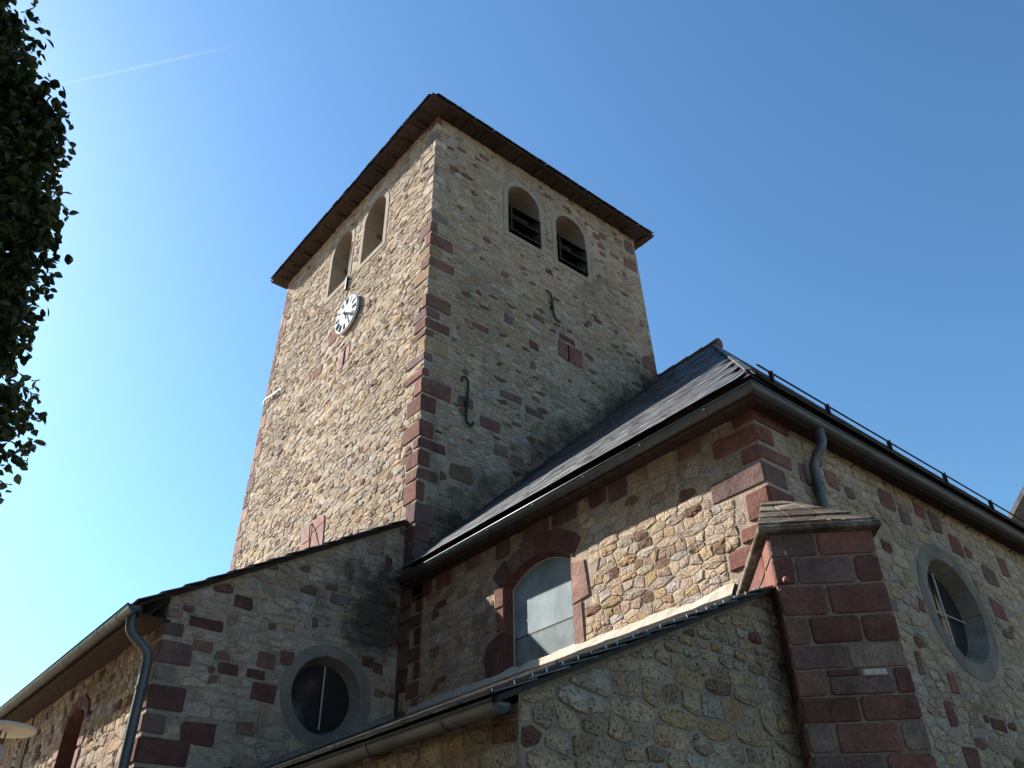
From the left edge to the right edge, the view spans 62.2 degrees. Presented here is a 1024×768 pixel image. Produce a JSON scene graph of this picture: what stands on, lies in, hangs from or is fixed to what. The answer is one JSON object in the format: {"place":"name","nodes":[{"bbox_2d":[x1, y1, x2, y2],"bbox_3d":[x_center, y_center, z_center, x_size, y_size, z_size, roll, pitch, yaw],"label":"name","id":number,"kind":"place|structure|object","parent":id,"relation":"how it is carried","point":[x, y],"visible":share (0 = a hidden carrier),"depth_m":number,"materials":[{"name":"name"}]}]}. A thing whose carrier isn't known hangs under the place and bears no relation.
{"place":"outdoors","nodes":[
{"label":"outdoors","id":0,"kind":"place"},
{"bbox_2d":[0,519,407,767],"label":"side chapel","id":1,"kind":"structure","parent":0,"point":[228,669],"depth_m":9.32,"materials":[{"name":"beige stone"}]},
{"bbox_2d":[54,709,83,767],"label":"window","id":2,"kind":"structure","parent":1,"relation":"in","point":[68,746],"depth_m":10.12,"materials":[{"name":"red wood"}]},
{"bbox_2d":[280,644,370,744],"bbox_3d":[-2.103,3.496,9.467,1.128,1.128,0.167,25,-42,-32],"label":"round window","id":3,"kind":"structure","parent":1,"relation":"in","point":[316,704],"depth_m":9.54,"materials":[{"name":"black glass"}]},
{"bbox_2d":[0,0,1023,706],"label":"sky","id":4,"kind":"structure","parent":0,"point":[830,193],"materials":[{"name":"blue"}]},
{"bbox_2d":[395,338,1023,767],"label":"transept","id":5,"kind":"structure","parent":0,"point":[663,518],"depth_m":8.11,"materials":[{"name":"beige stone"}]},
{"bbox_2d":[230,92,666,719],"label":"bell tower","id":6,"kind":"structure","parent":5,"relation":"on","point":[492,342],"depth_m":14.84,"materials":[{"name":"beige stone"}]},
{"bbox_2d":[299,515,324,550],"bbox_3d":[-3.202,2.464,13.360,0.186,0.734,0.820,25,-42,-32],"label":"sundial","id":7,"kind":"object","parent":6,"relation":"attached to","point":[313,534],"visible":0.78,"depth_m":13.37,"materials":[{"name":"stone"}]},
{"bbox_2d":[335,241,358,334],"bbox_3d":[-3.058,-1.966,16.115,0.125,2.460,0.800,25,-42,-32],"label":"tower clock","id":8,"kind":"object","parent":6,"relation":"attached to","point":[347,313],"visible":1,"depth_m":15.60,"materials":[{"name":"white metal"}]},
{"bbox_2d":[504,552,574,701],"bbox_3d":[0.297,2.378,8.473,0.115,1.380,1.035,25,-42,-32],"label":"window","id":9,"kind":"structure","parent":5,"relation":"in","point":[539,622],"depth_m":8.64,"materials":[{"name":"grey glass"}]},
{"bbox_2d":[917,544,998,681],"bbox_3d":[4.193,2.190,8.125,1.318,1.318,0.177,25,-42,-32],"label":"round window","id":10,"kind":"structure","parent":5,"relation":"in","point":[952,598],"depth_m":8.28,"materials":[{"name":"grey stone"}]},
{"bbox_2d":[1008,486,1023,525],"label":"neighbouring house","id":11,"kind":"structure","parent":0,"point":[1017,509],"depth_m":17.20,"materials":[{"name":"stone"}]},
{"label":"ground","id":12,"kind":"structure","parent":0,"visible":0},
{"bbox_2d":[0,720,36,762],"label":"street lamp","id":13,"kind":"object","parent":12,"relation":"on","point":[12,730],"visible":1,"depth_m":7.79,"materials":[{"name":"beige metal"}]},
{"bbox_2d":[0,0,78,503],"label":"lime tree","id":14,"kind":"object","parent":12,"relation":"on","point":[33,138],"visible":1,"depth_m":9.41,"materials":[{"name":"green plant"}]},
{"bbox_2d":[248,582,805,767],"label":"sacristy","id":15,"kind":"structure","parent":12,"relation":"on","point":[702,682],"depth_m":4.36,"materials":[{"name":"stone"}]},
{"bbox_2d":[736,501,936,767],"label":"corner buttress","id":16,"kind":"structure","parent":12,"relation":"on","point":[855,701],"depth_m":5.05,"materials":[{"name":"red stone"}]}
]}

